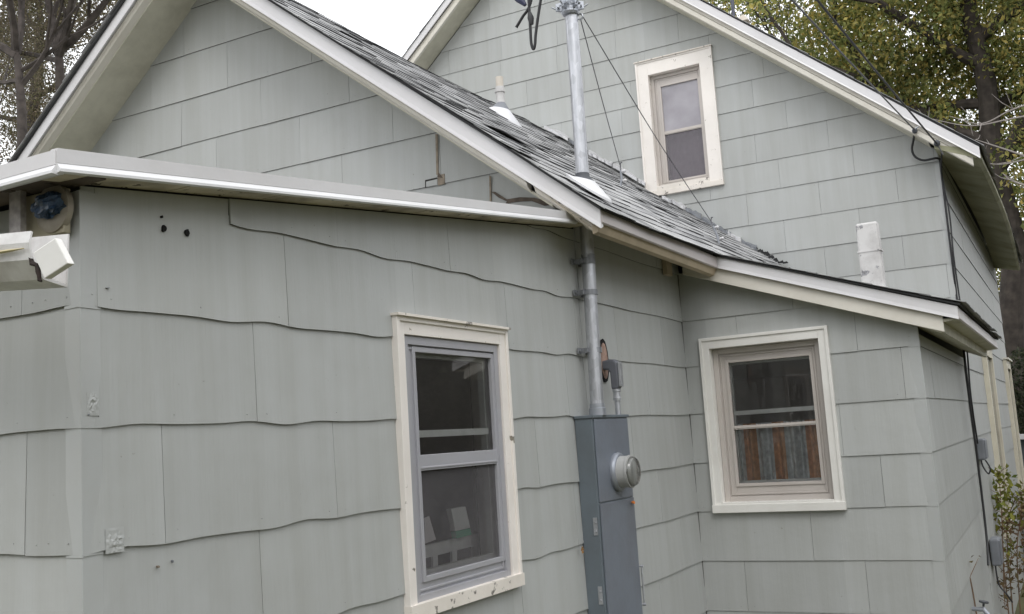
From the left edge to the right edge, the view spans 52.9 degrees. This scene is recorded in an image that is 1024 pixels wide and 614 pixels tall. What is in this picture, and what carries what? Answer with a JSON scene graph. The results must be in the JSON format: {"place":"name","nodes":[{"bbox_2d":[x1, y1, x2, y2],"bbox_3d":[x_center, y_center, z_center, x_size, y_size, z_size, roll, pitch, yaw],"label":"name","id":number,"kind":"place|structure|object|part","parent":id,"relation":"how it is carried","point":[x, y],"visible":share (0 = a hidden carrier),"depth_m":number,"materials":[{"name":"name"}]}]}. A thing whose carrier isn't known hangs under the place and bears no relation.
{"place":"outdoors","nodes":[
{"label":"outdoors","id":0,"kind":"place"},
{"bbox_2d":[0,0,1023,290],"label":"sky","id":1,"kind":"structure","parent":0,"point":[393,25],"materials":[{"name":"white"}]},
{"bbox_2d":[1015,582,1023,613],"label":"ground","id":2,"kind":"structure","parent":0,"point":[1017,611],"depth_m":9.35,"materials":[{"name":"green plant"}]},
{"bbox_2d":[0,0,108,147],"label":"tree","id":3,"kind":"object","parent":2,"relation":"on","point":[17,33],"visible":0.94,"depth_m":16.75,"materials":[{"name":"brown plant"}]},
{"bbox_2d":[0,0,110,105],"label":"tree","id":4,"kind":"object","parent":2,"relation":"on","point":[63,48],"visible":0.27,"depth_m":17.78,"materials":[{"name":"brown plant"}]},
{"bbox_2d":[0,0,117,164],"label":"tree","id":5,"kind":"object","parent":2,"relation":"on","point":[31,121],"visible":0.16,"depth_m":26.39,"materials":[{"name":"plant"}]},
{"bbox_2d":[0,0,1023,613],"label":"house","id":6,"kind":"structure","parent":2,"relation":"on","point":[304,332],"depth_m":4.86,"materials":[{"name":"grey paint"}]},
{"bbox_2d":[9,190,25,232],"bbox_3d":[-1.059,-0.209,2.204,0.037,0.117,0.015,-8,-8,28],"label":"wooden bracket","id":7,"kind":"object","parent":6,"relation":"attached to","point":[17,211],"visible":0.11,"depth_m":2.20,"materials":[{"name":"grey wood"}]},
{"bbox_2d":[0,231,73,290],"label":"gutter","id":8,"kind":"object","parent":6,"relation":"attached to","point":[28,261],"visible":1,"depth_m":1.83,"materials":[{"name":"white metal"}]},
{"bbox_2d":[26,185,73,236],"bbox_3d":[-1.006,-0.204,2.188,0.166,0.108,0.059,-8,-8,28],"label":"eave fixture","id":9,"kind":"object","parent":6,"relation":"attached to","point":[49,211],"visible":0.94,"depth_m":2.17,"materials":[{"name":"beige plastic"}]},
{"bbox_2d":[425,466,479,566],"bbox_3d":[-0.175,0.810,3.653,0.040,0.495,0.662,-8,-8,28],"label":"shelf","id":10,"kind":"object","parent":6,"relation":"attached to","point":[452,546],"depth_m":3.57,"materials":[{"name":"grey wood"}]},
{"bbox_2d":[424,516,435,543],"bbox_3d":[-0.274,0.740,3.424,0.004,0.086,0.068,-8,-8,28],"label":"paper sheet","id":11,"kind":"object","parent":10,"relation":"on","point":[429,534],"visible":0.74,"depth_m":3.41,"materials":[{"name":"white paper"}]},
{"bbox_2d":[446,507,471,537],"bbox_3d":[-0.183,0.747,3.568,0.020,0.102,0.127,-8,-8,28],"label":"carton","id":12,"kind":"object","parent":10,"relation":"on","point":[459,524],"visible":1,"depth_m":3.55,"materials":[{"name":"white cardboard"}]},
{"bbox_2d":[390,312,524,613],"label":"window","id":13,"kind":"structure","parent":6,"relation":"in","point":[498,568],"depth_m":3.44,"materials":[{"name":"paint"}]},
{"bbox_2d":[489,76,521,126],"bbox_3d":[-0.050,-1.388,7.017,0.220,0.388,0.200,-8,-8,28],"label":"vent pipe","id":14,"kind":"object","parent":6,"relation":"on","point":[500,107],"visible":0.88,"depth_m":6.99,"materials":[{"name":"metal"}]},
{"bbox_2d":[552,0,611,414],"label":"service mast","id":15,"kind":"object","parent":6,"relation":"attached to","point":[569,10],"visible":1,"depth_m":4.38,"materials":[{"name":"metal"}]},
{"bbox_2d":[527,0,541,49],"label":"drop cable","id":16,"kind":"object","parent":15,"relation":"attached to","point":[530,17],"visible":1,"depth_m":4.47,"materials":[{"name":"black rubber"}]},
{"bbox_2d":[515,0,532,27],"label":"cable splice","id":17,"kind":"object","parent":16,"relation":"attached to","point":[523,3],"visible":1,"depth_m":4.50,"materials":[{"name":"black rubber"}]},
{"bbox_2d":[580,18,619,164],"bbox_3d":[0.490,-1.076,5.493,0.005,0.159,1.996,-5,-8,10],"label":"guy wire","id":18,"kind":"object","parent":15,"relation":"attached to","point":[598,88],"visible":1,"depth_m":5.22,"materials":[{"name":"grey metal"}]},
{"bbox_2d":[583,17,710,220],"bbox_3d":[0.775,-0.914,5.494,0.008,0.556,2.207,-7,-8,24],"label":"guy wire","id":19,"kind":"object","parent":15,"relation":"attached to","point":[642,115],"visible":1,"depth_m":5.24,"materials":[{"name":"grey metal"}]},
{"bbox_2d":[574,414,646,613],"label":"meter cabinet","id":20,"kind":"object","parent":6,"relation":"attached to","point":[608,466],"visible":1,"depth_m":4.21,"materials":[{"name":"metal"}]},
{"bbox_3d":[0.464,1.191,4.250,0.006,0.772,0.358,-8,-8,28],"label":"door","id":21,"kind":"part","parent":20,"relation":"part of","materials":[{"name":"paint"}]},
{"bbox_2d":[602,359,623,414],"bbox_3d":[0.443,0.351,4.501,0.088,0.245,0.042,-8,-8,28],"label":"conduit fitting","id":22,"kind":"object","parent":6,"relation":"attached to","point":[613,367],"visible":0.98,"depth_m":4.48,"materials":[{"name":"grey metal"}]},
{"bbox_2d":[620,162,626,185],"bbox_3d":[0.684,-0.802,6.383,0.069,0.234,0.119,-8,-8,28],"label":"guy anchor","id":23,"kind":"object","parent":6,"relation":"attached to","point":[621,176],"visible":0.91,"depth_m":6.39,"materials":[{"name":"metal"}]},
{"bbox_2d":[633,44,724,195],"bbox_3d":[1.418,-1.544,8.673,0.690,1.190,0.150,-8,-8,28],"label":"window","id":24,"kind":"structure","parent":6,"relation":"in","point":[676,92],"depth_m":8.69,"materials":[{"name":"paint"}]},
{"bbox_2d":[667,128,705,179],"bbox_3d":[1.476,-1.478,8.755,0.420,1.020,0.020,-8,-8,28],"label":"curtain","id":25,"kind":"object","parent":6,"relation":"hanging from","point":[688,145],"visible":0.41,"depth_m":8.73,"materials":[{"name":"grey fabric"}]},
{"bbox_2d":[710,217,723,243],"bbox_3d":[1.271,-0.444,6.347,0.067,0.273,0.191,-5,-8,9],"label":"guy anchor","id":26,"kind":"object","parent":6,"relation":"attached to","point":[716,233],"visible":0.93,"depth_m":6.36,"materials":[{"name":"metal"}]},
{"bbox_2d":[730,0,735,16],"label":"antenna pole","id":27,"kind":"object","parent":6,"relation":"on","point":[732,8],"depth_m":11.01,"materials":[{"name":"metal"}]},
{"bbox_2d":[738,14,750,22],"bbox_3d":[2.478,-2.846,10.924,0.130,0.530,0.120,-8,-8,28],"label":"roof hood","id":28,"kind":"object","parent":6,"relation":"on","point":[743,17],"visible":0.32,"depth_m":10.91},
{"bbox_2d":[698,325,846,512],"bbox_3d":[1.348,0.590,5.331,0.676,0.916,0.144,-8,-8,28],"label":"window","id":29,"kind":"structure","parent":6,"relation":"in","point":[730,494],"depth_m":5.33,"materials":[{"name":"white wood"}]},
{"bbox_2d":[737,419,820,480],"bbox_3d":[1.406,0.767,5.353,0.500,0.340,0.050,-8,-8,28],"label":"curtain","id":30,"kind":"object","parent":6,"relation":"hanging from","point":[789,452],"visible":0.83,"depth_m":5.36,"materials":[{"name":"fabric"}]},
{"bbox_2d":[856,221,886,286],"bbox_3d":[2.138,-0.271,6.061,0.240,0.459,0.200,-8,-8,28],"label":"flue vent","id":31,"kind":"object","parent":6,"relation":"on","point":[871,262],"visible":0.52,"depth_m":6.04,"materials":[{"name":"metal"}]},
{"bbox_2d":[912,126,918,133],"bbox_3d":[2.935,-1.286,7.486,0.054,0.046,0.043,-8,-8,28],"label":"wire clamp","id":32,"kind":"object","parent":6,"relation":"attached to","point":[915,131],"visible":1,"depth_m":7.47,"materials":[{"name":"grey metal"}]},
{"bbox_2d":[791,0,914,129],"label":"overhead wire","id":33,"kind":"object","parent":32,"relation":"attached to","point":[833,44],"visible":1,"depth_m":5.61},
{"bbox_2d":[911,135,940,160],"bbox_3d":[3.008,-1.178,7.606,0.161,0.215,0.271,-15,-14,57],"label":"drip loop","id":34,"kind":"object","parent":32,"relation":"attached to","point":[916,157],"visible":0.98,"depth_m":7.64,"materials":[{"name":"black rubber"}]},
{"bbox_2d":[934,140,942,154],"bbox_3d":[3.067,-1.147,7.400,0.056,0.108,0.050,-8,-8,28],"label":"wire clamp","id":35,"kind":"object","parent":6,"relation":"attached to","point":[938,143],"visible":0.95,"depth_m":7.40,"materials":[{"name":"grey metal"}]},
{"bbox_2d":[816,0,936,143],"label":"overhead wire","id":36,"kind":"object","parent":35,"relation":"attached to","point":[863,55],"visible":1,"depth_m":5.55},
{"bbox_2d":[940,153,977,443],"bbox_3d":[3.171,-0.080,7.297,0.033,2.079,0.406,-7,-8,21],"label":"corner cable","id":37,"kind":"object","parent":6,"relation":"attached to","point":[958,295],"visible":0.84,"depth_m":7.49,"materials":[{"name":"black rubber"}]},
{"bbox_2d":[939,160,989,565],"bbox_3d":[3.164,0.311,7.209,0.027,2.872,0.527,-7,-8,24],"label":"corner cable","id":38,"kind":"object","parent":6,"relation":"attached to","point":[970,409],"visible":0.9,"depth_m":7.00,"materials":[{"name":"black rubber"}]},
{"bbox_2d":[972,600,989,613],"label":"hose tap","id":39,"kind":"object","parent":6,"relation":"attached to","point":[983,609],"visible":1,"depth_m":5.70,"materials":[{"name":"metal"}]},
{"bbox_2d":[976,438,990,473],"bbox_3d":[3.491,1.102,7.603,0.078,0.259,0.220,-8,-8,28],"label":"junction box","id":40,"kind":"object","parent":6,"relation":"attached to","point":[982,449],"visible":0.98,"depth_m":7.52,"materials":[{"name":"grey plastic"}]},
{"bbox_2d":[982,350,1013,538],"bbox_3d":[4.438,1.208,9.408,0.043,1.700,0.900,-8,-8,28],"label":"window","id":41,"kind":"structure","parent":6,"relation":"in","point":[988,365],"depth_m":9.39,"materials":[{"name":"wood"}]},
{"bbox_2d":[989,536,1012,602],"bbox_3d":[3.562,1.909,7.486,0.106,0.452,0.220,-8,-8,28],"label":"junction box","id":42,"kind":"object","parent":6,"relation":"attached to","point":[996,551],"visible":1,"depth_m":7.42,"materials":[{"name":"grey plastic"}]},
{"bbox_2d":[1003,357,1023,501],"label":"window","id":43,"kind":"structure","parent":6,"relation":"in","point":[1006,361],"depth_m":12.08,"materials":[{"name":"beige wood"}]},
{"bbox_2d":[711,0,919,80],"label":"tree","id":44,"kind":"object","parent":2,"relation":"on","point":[769,20],"visible":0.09,"depth_m":27.81,"materials":[{"name":"green plant"}]},
{"bbox_2d":[704,0,1023,431],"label":"tree","id":45,"kind":"object","parent":2,"relation":"on","point":[980,59],"visible":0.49,"depth_m":17.69,"materials":[{"name":"green plant"}]},
{"bbox_2d":[969,555,980,613],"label":"weed","id":46,"kind":"object","parent":2,"relation":"on","point":[972,586],"visible":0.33,"depth_m":5.94,"materials":[{"name":"brown plant"}]},
{"bbox_2d":[988,463,1020,602],"bbox_3d":[3.926,1.909,8.216,0.344,1.369,0.340,-8,-8,28],"label":"weed","id":47,"kind":"object","parent":2,"relation":"on","point":[998,474],"visible":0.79,"depth_m":8.21,"materials":[{"name":"green plant"}]},
{"bbox_2d":[993,497,1023,613],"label":"weed","id":48,"kind":"object","parent":2,"relation":"on","point":[1010,531],"visible":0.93,"depth_m":8.15,"materials":[{"name":"green plant"}]},
{"bbox_2d":[994,480,1023,613],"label":"weed","id":49,"kind":"object","parent":2,"relation":"on","point":[1018,485],"visible":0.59,"depth_m":8.42,"materials":[{"name":"green plant"}]},
{"bbox_2d":[997,547,1023,613],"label":"weed","id":50,"kind":"object","parent":2,"relation":"on","point":[1008,571],"visible":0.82,"depth_m":7.72,"materials":[{"name":"green plant"}]},
{"bbox_2d":[1005,344,1023,433],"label":"shrub","id":51,"kind":"object","parent":2,"relation":"on","point":[1019,402],"visible":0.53,"depth_m":15.26,"materials":[{"name":"green plant"}]},
{"bbox_2d":[1017,488,1023,562],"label":"shrub","id":52,"kind":"object","parent":2,"relation":"on","point":[1022,535],"visible":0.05,"depth_m":11.21,"materials":[{"name":"green plant"}]},
{"bbox_2d":[1019,433,1023,466],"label":"porch frame","id":53,"kind":"object","parent":2,"relation":"on","point":[1022,441],"visible":0.12,"depth_m":13.75,"materials":[{"name":"white metal"}]},
{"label":"distant trees","id":54,"kind":"object","parent":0,"visible":0},
{"bbox_2d":[918,92,1023,186],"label":"bare branch","id":55,"kind":"object","parent":54,"relation":"attached to","point":[1004,163],"visible":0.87,"depth_m":11.01,"materials":[{"name":"grey wood"}]}
]}

